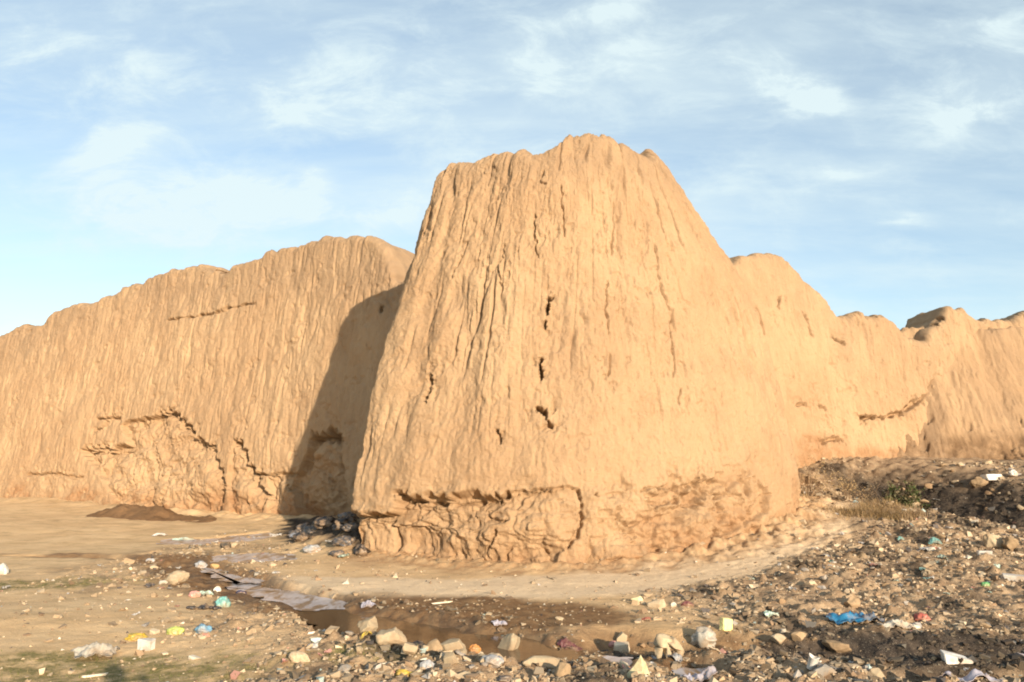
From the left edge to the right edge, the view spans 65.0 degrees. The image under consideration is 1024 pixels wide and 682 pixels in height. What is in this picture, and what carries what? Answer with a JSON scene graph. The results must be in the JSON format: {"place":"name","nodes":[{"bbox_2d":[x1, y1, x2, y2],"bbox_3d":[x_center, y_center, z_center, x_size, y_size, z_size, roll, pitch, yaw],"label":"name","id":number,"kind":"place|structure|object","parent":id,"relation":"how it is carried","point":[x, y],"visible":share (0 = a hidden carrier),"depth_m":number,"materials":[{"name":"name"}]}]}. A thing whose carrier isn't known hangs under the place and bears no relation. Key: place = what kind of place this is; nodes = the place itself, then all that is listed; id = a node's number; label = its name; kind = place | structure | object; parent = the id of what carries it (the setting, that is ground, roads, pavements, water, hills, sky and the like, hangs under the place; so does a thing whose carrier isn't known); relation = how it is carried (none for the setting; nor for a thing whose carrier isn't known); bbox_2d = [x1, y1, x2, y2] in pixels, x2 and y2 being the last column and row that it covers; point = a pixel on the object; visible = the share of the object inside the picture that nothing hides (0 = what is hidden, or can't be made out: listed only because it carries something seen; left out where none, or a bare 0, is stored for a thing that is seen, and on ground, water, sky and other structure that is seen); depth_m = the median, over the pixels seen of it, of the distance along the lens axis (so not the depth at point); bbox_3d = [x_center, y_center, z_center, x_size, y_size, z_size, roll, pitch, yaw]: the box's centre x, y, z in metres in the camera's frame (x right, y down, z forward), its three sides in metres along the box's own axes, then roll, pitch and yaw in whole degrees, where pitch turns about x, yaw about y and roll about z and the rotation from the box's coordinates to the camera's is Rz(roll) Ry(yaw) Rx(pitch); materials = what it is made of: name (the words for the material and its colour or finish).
{"place":"outdoors","nodes":[
{"label":"outdoors","id":0,"kind":"place"},
{"bbox_2d":[303,545,321,552],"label":"plastic bag","id":1,"kind":"object","parent":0,"point":[311,548],"visible":0.96,"depth_m":14.25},
{"bbox_2d":[293,609,582,661],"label":"pool water","id":2,"kind":"structure","parent":0,"point":[346,620],"depth_m":8.03,"materials":[{"name":"liquid"}]},
{"bbox_2d":[0,456,1023,681],"bbox_3d":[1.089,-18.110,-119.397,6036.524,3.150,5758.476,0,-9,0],"label":"ground","id":3,"kind":"structure","parent":0,"point":[49,538],"depth_m":10.12,"materials":[{"name":"soil"}]},
{"bbox_2d":[0,563,8,574],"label":"plastic bag","id":4,"kind":"object","parent":3,"relation":"on","point":[4,569],"visible":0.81,"depth_m":11.75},
{"bbox_2d":[81,672,108,677],"bbox_3d":[-3.200,2.563,6.163,0.191,0.015,0.024,0,-8,-17],"label":"twig","id":5,"kind":"object","parent":3,"relation":"on","point":[93,675],"visible":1,"depth_m":6.16,"materials":[{"name":"beige wood"}]},
{"bbox_2d":[71,641,119,658],"bbox_3d":[-3.507,2.579,6.739,0.376,0.110,0.315,0,-9,0],"label":"plastic sheet","id":6,"kind":"object","parent":3,"relation":"on","point":[100,650],"visible":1,"depth_m":6.69,"materials":[{"name":"plastic"}]},
{"bbox_2d":[122,558,134,563],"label":"stone","id":7,"kind":"object","parent":3,"relation":"on","point":[128,560],"visible":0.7,"depth_m":12.90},
{"bbox_2d":[124,633,148,640],"bbox_3d":[-3.434,2.705,7.341,0.165,0.081,0.154,-5,-10,27],"label":"wrapper","id":8,"kind":"object","parent":3,"relation":"on","point":[133,636],"visible":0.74,"depth_m":7.30,"materials":[{"name":"yellow plastic"}]},
{"bbox_2d":[137,638,155,650],"bbox_3d":[-3.175,2.639,6.985,0.132,0.110,0.086,3,-1,14],"label":"carton","id":9,"kind":"object","parent":3,"relation":"on","point":[146,644],"visible":0.95,"depth_m":6.95,"materials":[{"name":"white cardboard"}]},
{"bbox_2d":[144,582,155,587],"bbox_3d":[-4.801,3.234,10.642,0.108,0.057,0.195,10,-9,5],"label":"plastic scrap","id":10,"kind":"object","parent":3,"relation":"on","point":[147,585],"visible":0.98,"depth_m":10.63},
{"bbox_2d":[86,504,216,522],"bbox_3d":[-10.360,4.849,22.517,8.280,0.561,5.985,0,-9,0],"label":"soil mound","id":11,"kind":"object","parent":3,"relation":"on","point":[139,512],"visible":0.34,"depth_m":21.90,"materials":[{"name":"soil"}]},
{"bbox_2d":[166,626,184,634],"bbox_3d":[-3.140,2.700,7.486,0.166,0.091,0.124,1,-9,-6],"label":"packet","id":12,"kind":"object","parent":3,"relation":"on","point":[175,630],"visible":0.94,"depth_m":7.46,"materials":[{"name":"plastic"}]},
{"bbox_2d":[165,570,189,584],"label":"stone","id":13,"kind":"object","parent":3,"relation":"on","point":[176,577],"visible":0.85,"depth_m":10.95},
{"bbox_2d":[172,537,193,539],"bbox_3d":[-6.921,4.179,16.971,0.490,0.074,0.266,0,-9,0],"label":"plastic sheet","id":14,"kind":"object","parent":3,"relation":"on","point":[184,538],"visible":0.95,"depth_m":16.91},
{"bbox_2d":[188,591,200,597],"bbox_3d":[-3.845,3.067,9.741,0.106,0.086,0.145,-5,-10,31],"label":"rag","id":15,"kind":"object","parent":3,"relation":"on","point":[191,594],"visible":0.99,"depth_m":9.71,"materials":[{"name":"fabric"}]},
{"bbox_2d":[194,560,206,568],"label":"plastic bag","id":16,"kind":"object","parent":3,"relation":"on","point":[202,564],"visible":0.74,"depth_m":13.00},
{"bbox_2d":[186,603,221,609],"bbox_3d":[-3.377,2.927,8.841,0.368,0.083,0.141,1,-9,-9],"label":"rag strip","id":17,"kind":"object","parent":3,"relation":"on","point":[205,606],"visible":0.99,"depth_m":8.81,"materials":[{"name":"black fabric"}]},
{"bbox_2d":[195,623,212,633],"bbox_3d":[-2.880,2.680,7.489,0.166,0.099,0.124,-2,-9,10],"label":"plastic bag","id":18,"kind":"object","parent":3,"relation":"on","point":[202,627],"visible":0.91,"depth_m":7.46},
{"bbox_2d":[200,590,213,594],"bbox_3d":[-3.749,3.077,9.819,0.188,0.065,0.135,-2,-9,15],"label":"plastic scrap","id":19,"kind":"object","parent":3,"relation":"on","point":[202,592],"visible":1,"depth_m":9.80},
{"bbox_2d":[0,235,414,519],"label":"mud wall","id":20,"kind":"structure","parent":3,"relation":"on","point":[244,388],"depth_m":24.72,"materials":[{"name":"soil"}]},
{"bbox_2d":[0,574,426,681],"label":"grass","id":21,"kind":"structure","parent":3,"relation":"on","point":[125,659],"depth_m":6.46,"materials":[{"name":"plant"}]},
{"bbox_2d":[156,533,272,544],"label":"puddle water","id":22,"kind":"structure","parent":3,"relation":"on","point":[224,539],"depth_m":16.73,"materials":[{"name":"liquid"}]},
{"bbox_2d":[214,596,230,606],"bbox_3d":[-3.250,2.939,9.038,0.179,0.139,0.134,4,-10,-24],"label":"plastic bag","id":23,"kind":"object","parent":3,"relation":"on","point":[223,601],"visible":0.79,"depth_m":9.01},
{"bbox_2d":[220,542,230,548],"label":"stone","id":24,"kind":"object","parent":3,"relation":"on","point":[224,545],"visible":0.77,"depth_m":15.06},
{"bbox_2d":[200,568,264,583],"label":"puddle water","id":25,"kind":"structure","parent":3,"relation":"on","point":[226,577],"depth_m":11.88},
{"bbox_2d":[210,553,296,563],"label":"puddle water","id":26,"kind":"structure","parent":3,"relation":"on","point":[236,558],"depth_m":13.93,"materials":[{"name":"liquid"}]},
{"bbox_2d":[225,582,346,610],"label":"puddle water","id":27,"kind":"structure","parent":3,"relation":"on","point":[296,600],"depth_m":10.24,"materials":[{"name":"liquid"}]},
{"bbox_2d":[288,651,310,662],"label":"stone","id":28,"kind":"object","parent":3,"relation":"on","point":[296,656],"visible":0.94,"depth_m":6.41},
{"bbox_2d":[293,532,308,540],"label":"rubbish bag","id":29,"kind":"object","parent":3,"relation":"on","point":[299,536],"visible":0.97,"depth_m":15.53,"materials":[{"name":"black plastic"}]},
{"bbox_2d":[307,640,318,647],"bbox_3d":[-1.677,2.567,6.786,0.107,0.061,0.080,4,-3,-31],"label":"plastic scrap","id":30,"kind":"object","parent":3,"relation":"on","point":[315,644],"visible":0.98,"depth_m":6.79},
{"bbox_2d":[308,526,320,532],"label":"rubbish bag","id":31,"kind":"object","parent":3,"relation":"on","point":[312,529],"visible":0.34,"depth_m":16.26,"materials":[{"name":"grey plastic"}]},
{"bbox_2d":[312,516,334,528],"bbox_3d":[-3.750,3.634,16.115,0.525,0.245,0.394,-3,-9,17],"label":"rubbish bag","id":32,"kind":"object","parent":3,"relation":"on","point":[321,522],"visible":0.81,"depth_m":15.99,"materials":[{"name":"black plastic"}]},
{"bbox_2d":[329,550,344,556],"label":"plastic bag","id":33,"kind":"object","parent":3,"relation":"on","point":[335,553],"visible":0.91,"depth_m":13.66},
{"bbox_2d":[331,535,355,546],"bbox_3d":[-2.955,3.532,14.244,0.473,0.170,0.370,0,-4,15],"label":"rubbish bag","id":34,"kind":"object","parent":3,"relation":"on","point":[343,541],"visible":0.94,"depth_m":14.13,"materials":[{"name":"grey plastic"}]},
{"bbox_2d":[337,664,351,672],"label":"stone","id":35,"kind":"object","parent":3,"relation":"on","point":[344,668],"visible":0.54,"depth_m":6.21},
{"bbox_2d":[332,515,357,529],"bbox_3d":[-3.130,3.420,15.136,0.493,0.263,0.370,1,-9,-4],"label":"rubbish bag","id":36,"kind":"object","parent":3,"relation":"on","point":[340,523],"visible":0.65,"depth_m":15.01,"materials":[{"name":"black plastic"}]},
{"bbox_2d":[337,511,358,518],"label":"rubbish bag","id":37,"kind":"object","parent":3,"relation":"on","point":[346,514],"visible":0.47,"depth_m":15.96,"materials":[{"name":"grey plastic"}]},
{"bbox_2d":[342,522,359,531],"bbox_3d":[-2.941,3.445,14.847,0.433,0.185,0.339,13,-20,-21],"label":"rubbish bag","id":38,"kind":"object","parent":3,"relation":"on","point":[350,527],"visible":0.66,"depth_m":14.72,"materials":[{"name":"grey plastic"}]},
{"bbox_2d":[355,645,363,651],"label":"stone","id":39,"kind":"object","parent":3,"relation":"on","point":[359,648],"visible":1,"depth_m":6.56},
{"bbox_2d":[353,544,367,555],"bbox_3d":[-2.569,3.561,13.726,0.259,0.195,0.186,-7,-11,40],"label":"rubbish bag","id":40,"kind":"object","parent":3,"relation":"on","point":[360,549],"visible":1,"depth_m":13.68,"materials":[{"name":"black plastic"}]},
{"bbox_2d":[357,616,377,636],"bbox_3d":[-1.274,2.534,7.088,0.179,0.202,0.133,3,-9,-18],"label":"stone","id":41,"kind":"object","parent":3,"relation":"on","point":[370,624],"visible":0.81,"depth_m":7.07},
{"bbox_2d":[360,600,375,607],"bbox_3d":[-1.679,3.066,9.372,0.180,0.080,0.100,0,-9,0],"label":"plastic scrap","id":42,"kind":"object","parent":3,"relation":"on","point":[368,603],"visible":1,"depth_m":9.37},
{"bbox_2d":[375,627,406,645],"bbox_3d":[-1.019,2.512,6.812,0.269,0.172,0.202,0,-15,5],"label":"stone","id":43,"kind":"object","parent":3,"relation":"on","point":[393,636],"visible":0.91,"depth_m":6.74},
{"bbox_2d":[395,669,408,675],"bbox_3d":[-0.820,2.494,6.031,0.121,0.067,0.091,-3,-9,20],"label":"wrapper","id":44,"kind":"object","parent":3,"relation":"on","point":[400,671],"visible":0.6,"depth_m":6.01,"materials":[{"name":"yellow plastic"}]},
{"bbox_2d":[402,642,417,654],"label":"stone","id":45,"kind":"object","parent":3,"relation":"on","point":[409,648],"visible":1,"depth_m":6.40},
{"bbox_2d":[410,640,424,647],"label":"plastic bag","id":46,"kind":"object","parent":3,"relation":"on","point":[420,644],"visible":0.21,"depth_m":6.84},
{"bbox_2d":[419,659,434,669],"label":"plastic bag","id":47,"kind":"object","parent":3,"relation":"on","point":[427,664],"visible":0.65,"depth_m":6.15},
{"bbox_2d":[426,638,442,651],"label":"stone","id":48,"kind":"object","parent":3,"relation":"on","point":[434,645],"visible":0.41,"depth_m":6.70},
{"bbox_2d":[443,652,458,664],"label":"stone","id":49,"kind":"object","parent":3,"relation":"on","point":[450,657],"visible":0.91,"depth_m":6.17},
{"bbox_2d":[440,638,465,652],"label":"stone","id":50,"kind":"object","parent":3,"relation":"on","point":[453,644],"visible":0.8,"depth_m":6.67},
{"bbox_2d":[455,671,469,679],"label":"stone","id":51,"kind":"object","parent":3,"relation":"on","point":[461,675],"visible":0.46,"depth_m":5.97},
{"bbox_2d":[468,644,480,652],"bbox_3d":[-0.310,2.556,6.689,0.111,0.067,0.083,-1,-9,9],"label":"wrapper","id":52,"kind":"object","parent":3,"relation":"on","point":[476,648],"visible":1,"depth_m":6.67,"materials":[{"name":"orange plastic"}]},
{"bbox_2d":[479,654,503,667],"bbox_3d":[-0.159,2.462,6.191,0.182,0.097,0.160,2,-9,-14],"label":"plastic bag","id":53,"kind":"object","parent":3,"relation":"on","point":[495,661],"visible":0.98,"depth_m":6.16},
{"bbox_2d":[491,619,506,625],"bbox_3d":[-0.133,2.893,8.259,0.161,0.058,0.097,2,-9,-12],"label":"plastic sheet","id":54,"kind":"object","parent":3,"relation":"on","point":[496,622],"visible":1,"depth_m":8.24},
{"bbox_2d":[497,675,512,681],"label":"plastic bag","id":55,"kind":"object","parent":3,"relation":"on","point":[502,678],"visible":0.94,"depth_m":5.90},
{"bbox_2d":[497,633,519,650],"bbox_3d":[-0.044,2.803,7.415,0.221,0.225,0.166,4,-14,9],"label":"stone","id":56,"kind":"object","parent":3,"relation":"on","point":[510,642],"visible":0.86,"depth_m":7.38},
{"bbox_2d":[0,458,1023,681],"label":"gravel","id":57,"kind":"structure","parent":3,"relation":"on","point":[836,665],"depth_m":8.10,"materials":[{"name":"gravel"}]},
{"bbox_2d":[653,633,684,659],"bbox_3d":[1.353,2.652,6.932,0.260,0.259,0.158,-8,-16,11],"label":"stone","id":58,"kind":"object","parent":57,"relation":"on","point":[664,643],"visible":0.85,"depth_m":6.91,"materials":[{"name":"stone"}]},
{"bbox_2d":[522,656,558,670],"bbox_3d":[0.227,2.527,6.286,0.292,0.136,0.146,-6,-14,7],"label":"stone","id":59,"kind":"object","parent":3,"relation":"on","point":[549,662],"visible":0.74,"depth_m":6.24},
{"bbox_2d":[554,662,570,676],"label":"stone","id":60,"kind":"object","parent":3,"relation":"on","point":[563,669],"visible":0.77,"depth_m":5.96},
{"bbox_2d":[557,637,582,650],"bbox_3d":[0.545,2.858,7.580,0.245,0.113,0.130,0,-9,0],"label":"plastic sheet","id":61,"kind":"object","parent":3,"relation":"on","point":[565,642],"visible":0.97,"depth_m":7.57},
{"bbox_2d":[351,133,800,563],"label":"mud tower","id":62,"kind":"structure","parent":3,"relation":"on","point":[575,366],"depth_m":13.90,"materials":[{"name":"soil"}]},
{"bbox_2d":[601,655,632,666],"bbox_3d":[0.851,2.727,6.820,0.416,0.001,0.585,0,-9,0],"label":"plastic sheet","id":63,"kind":"object","parent":3,"relation":"on","point":[618,659],"depth_m":6.92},
{"bbox_2d":[616,631,626,641],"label":"stone","id":64,"kind":"object","parent":3,"relation":"on","point":[622,637],"visible":0.89,"depth_m":7.89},
{"bbox_2d":[614,641,629,653],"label":"stone","id":65,"kind":"object","parent":3,"relation":"on","point":[623,647],"visible":0.78,"depth_m":7.65,"materials":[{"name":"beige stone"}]},
{"bbox_2d":[631,596,642,601],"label":"stone","id":66,"kind":"object","parent":3,"relation":"on","point":[639,598],"visible":0.73,"depth_m":9.38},
{"bbox_2d":[627,655,649,677],"bbox_3d":[0.937,2.442,6.000,0.142,0.200,0.144,-7,-11,38],"label":"stone","id":67,"kind":"object","parent":3,"relation":"on","point":[640,664],"visible":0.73,"depth_m":5.97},
{"bbox_2d":[647,599,665,607],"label":"stone","id":68,"kind":"object","parent":3,"relation":"on","point":[657,603],"visible":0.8,"depth_m":9.14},
{"bbox_2d":[668,652,682,662],"bbox_3d":[1.392,2.689,6.844,0.073,0.066,0.159,-3,-2,-28],"label":"plastic scrap","id":69,"kind":"object","parent":3,"relation":"on","point":[677,657],"visible":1,"depth_m":6.81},
{"bbox_2d":[680,601,693,607],"bbox_3d":[2.000,3.018,9.198,0.152,0.091,0.114,-1,-9,5],"label":"cloth scrap","id":70,"kind":"object","parent":3,"relation":"on","point":[686,603],"visible":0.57,"depth_m":9.17,"materials":[{"name":"pink fabric"}]},
{"bbox_2d":[672,667,703,680],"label":"plastic sheet","id":71,"kind":"object","parent":3,"relation":"on","point":[684,670],"depth_m":6.65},
{"bbox_2d":[682,665,717,681],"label":"plastic sheet","id":72,"kind":"object","parent":3,"relation":"on","point":[710,671],"visible":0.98,"depth_m":5.99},
{"bbox_2d":[691,626,716,649],"bbox_3d":[1.851,2.854,7.733,0.251,0.206,0.189,-13,-16,55],"label":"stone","id":73,"kind":"object","parent":3,"relation":"on","point":[703,637],"visible":0.94,"depth_m":7.68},
{"bbox_2d":[719,617,732,630],"bbox_3d":[2.126,2.814,7.975,0.123,0.132,0.071,11,-18,-19],"label":"sponge block","id":74,"kind":"object","parent":3,"relation":"on","point":[726,624],"depth_m":7.95,"materials":[{"name":"plastic"}]},
{"bbox_2d":[763,610,778,616],"bbox_3d":[2.740,2.878,8.497,0.157,0.063,0.132,0,-9,0],"label":"plastic scrap","id":75,"kind":"object","parent":3,"relation":"on","point":[768,613],"visible":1,"depth_m":8.46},
{"bbox_2d":[770,633,785,643],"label":"stone","id":76,"kind":"object","parent":3,"relation":"on","point":[777,638],"visible":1,"depth_m":7.59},
{"bbox_2d":[791,631,805,640],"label":"stone","id":77,"kind":"object","parent":3,"relation":"on","point":[797,636],"visible":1,"depth_m":7.56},
{"bbox_2d":[807,653,819,670],"bbox_3d":[2.335,2.495,6.244,0.091,0.116,0.087,16,0,-20],"label":"plastic cup","id":78,"kind":"object","parent":3,"relation":"on","point":[813,661],"visible":0.91,"depth_m":6.22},
{"bbox_2d":[795,447,842,495],"bbox_3d":[6.216,2.742,16.541,1.672,1.085,1.537,2,-9,-15],"label":"dry shrub","id":79,"kind":"object","parent":3,"relation":"on","point":[816,486],"visible":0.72,"depth_m":16.45,"materials":[{"name":"plant"}]},
{"bbox_2d":[813,664,836,676],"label":"stone","id":80,"kind":"object","parent":3,"relation":"on","point":[823,670],"visible":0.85,"depth_m":6.10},
{"bbox_2d":[822,639,851,652],"bbox_3d":[3.028,2.853,7.492,0.248,0.133,0.186,-6,-15,10],"label":"stone","id":81,"kind":"object","parent":3,"relation":"on","point":[835,646],"visible":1,"depth_m":7.43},
{"bbox_2d":[820,473,865,499],"bbox_3d":[6.738,2.968,16.306,0.773,0.586,0.975,0,-9,0],"label":"dry shrub","id":82,"kind":"object","parent":3,"relation":"on","point":[847,485],"visible":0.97,"depth_m":16.24,"materials":[{"name":"plant"}]},
{"bbox_2d":[825,472,873,499],"bbox_3d":[7.119,3.099,17.043,0.953,0.653,0.896,0,-9,0],"label":"dry shrub","id":83,"kind":"object","parent":3,"relation":"on","point":[850,488],"visible":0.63,"depth_m":17.03,"materials":[{"name":"plant"}]},
{"bbox_2d":[844,596,860,607],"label":"stone","id":84,"kind":"object","parent":3,"relation":"on","point":[853,601],"visible":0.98,"depth_m":9.05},
{"bbox_2d":[823,610,884,624],"bbox_3d":[3.497,2.813,8.209,0.594,0.141,0.327,0,-9,0],"label":"plastic sheet","id":85,"kind":"object","parent":3,"relation":"on","point":[849,616],"visible":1,"depth_m":8.13,"materials":[{"name":"plastic"}]},
{"bbox_2d":[813,502,899,520],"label":"dry grass","id":86,"kind":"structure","parent":3,"relation":"on","point":[855,510],"depth_m":14.71,"materials":[{"name":"plant"}]},
{"bbox_2d":[729,253,1023,468],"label":"mud wall","id":87,"kind":"structure","parent":3,"relation":"on","point":[851,384],"depth_m":21.03,"materials":[{"name":"soil"}]},
{"bbox_2d":[868,668,884,679],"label":"stone","id":88,"kind":"object","parent":3,"relation":"on","point":[878,672],"visible":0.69,"depth_m":6.27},
{"bbox_2d":[839,495,922,510],"bbox_3d":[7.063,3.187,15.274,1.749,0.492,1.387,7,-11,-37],"label":"dry grass","id":89,"kind":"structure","parent":3,"relation":"on","point":[879,504],"depth_m":15.29,"materials":[{"name":"plant"}]},
{"bbox_2d":[858,474,906,499],"bbox_3d":[8.070,3.298,17.706,1.036,0.734,1.334,0,-9,0],"label":"dry shrub","id":90,"kind":"object","parent":3,"relation":"on","point":[877,488],"visible":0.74,"depth_m":17.60,"materials":[{"name":"plant"}]},
{"bbox_2d":[848,503,937,522],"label":"dry grass","id":91,"kind":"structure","parent":3,"relation":"on","point":[885,514],"depth_m":14.23,"materials":[{"name":"plant"}]},
{"bbox_2d":[883,619,915,627],"bbox_3d":[3.801,2.796,7.958,0.346,0.096,0.194,0,-9,0],"label":"plastic sheet","id":92,"kind":"object","parent":3,"relation":"on","point":[898,622],"visible":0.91,"depth_m":7.91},
{"bbox_2d":[882,479,931,508],"bbox_3d":[8.265,3.280,16.771,0.978,0.816,0.946,-3,-9,20],"label":"green bush","id":93,"kind":"object","parent":3,"relation":"on","point":[902,499],"visible":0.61,"depth_m":16.77,"materials":[{"name":"green plant"}]},
{"bbox_2d":[913,612,930,621],"bbox_3d":[4.194,2.836,8.246,0.171,0.100,0.132,2,-9,-10],"label":"rag","id":94,"kind":"object","parent":3,"relation":"on","point":[919,616],"visible":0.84,"depth_m":8.21,"materials":[{"name":"red fabric"}]},
{"bbox_2d":[924,483,932,488],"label":"stone","id":95,"kind":"object","parent":3,"relation":"on","point":[928,485],"visible":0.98,"depth_m":17.35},
{"bbox_2d":[927,537,941,543],"bbox_3d":[6.405,3.026,12.188,0.208,0.108,0.149,0,-9,0],"label":"plastic scrap","id":96,"kind":"object","parent":3,"relation":"on","point":[932,540],"visible":1,"depth_m":12.17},
{"bbox_2d":[889,326,1023,459],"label":"wall","id":97,"kind":"structure","parent":3,"relation":"on","point":[975,406],"depth_m":21.23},
{"bbox_2d":[940,650,972,664],"bbox_3d":[3.601,2.561,6.519,0.224,0.081,0.148,-3,-6,7],"label":"foam piece","id":98,"kind":"object","parent":3,"relation":"on","point":[949,658],"visible":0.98,"depth_m":6.46,"materials":[{"name":"white plastic"}]},
{"bbox_2d":[963,602,974,608],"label":"stone","id":99,"kind":"object","parent":3,"relation":"on","point":[967,605],"visible":0.77,"depth_m":8.79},
{"bbox_2d":[939,669,1003,681],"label":"plastic sheet","id":100,"kind":"object","parent":3,"relation":"on","point":[973,674],"visible":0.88,"depth_m":5.86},
{"bbox_2d":[969,477,988,487],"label":"stone","id":101,"kind":"object","parent":3,"relation":"on","point":[976,482],"visible":1,"depth_m":16.60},
{"bbox_2d":[976,550,992,554],"bbox_3d":[6.661,2.989,11.326,0.204,0.070,0.106,-5,-13,22],"label":"foam piece","id":102,"kind":"object","parent":3,"relation":"on","point":[978,552],"visible":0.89,"depth_m":11.29,"materials":[{"name":"white plastic"}]},
{"bbox_2d":[978,622,991,628],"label":"stone","id":103,"kind":"object","parent":3,"relation":"on","point":[985,625],"visible":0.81,"depth_m":7.84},
{"bbox_2d":[980,474,1001,480],"bbox_3d":[9.941,2.827,16.650,0.376,0.133,0.230,1,-15,-9],"label":"foam piece","id":104,"kind":"object","parent":3,"relation":"on","point":[990,477],"visible":0.96,"depth_m":16.56,"materials":[{"name":"white plastic"}]},
{"bbox_2d":[983,533,1002,548],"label":"stone","id":105,"kind":"object","parent":3,"relation":"on","point":[993,541],"visible":0.92,"depth_m":11.96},
{"bbox_2d":[1002,536,1019,550],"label":"stone","id":106,"kind":"object","parent":3,"relation":"on","point":[1011,543],"visible":0.9,"depth_m":11.77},
{"bbox_2d":[1001,573,1023,581],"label":"foam piece","id":107,"kind":"object","parent":3,"relation":"on","point":[1013,577],"visible":0.88,"depth_m":10.10,"materials":[{"name":"plastic"}]},
{"bbox_2d":[1008,469,1017,475],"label":"plastic bag","id":108,"kind":"object","parent":3,"relation":"on","point":[1012,472],"visible":1,"depth_m":16.50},
{"bbox_2d":[0,0,1023,335],"label":"sky","id":109,"kind":"structure","parent":0,"point":[875,148],"materials":[{"name":"blue"}]},
{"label":"rubbish bag","id":110,"kind":"object","parent":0,"visible":0},
{"bbox_2d":[296,523,312,530],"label":"rubbish bag","id":111,"kind":"object","parent":110,"relation":"on","point":[299,526],"visible":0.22,"depth_m":18.21,"materials":[{"name":"grey plastic"}]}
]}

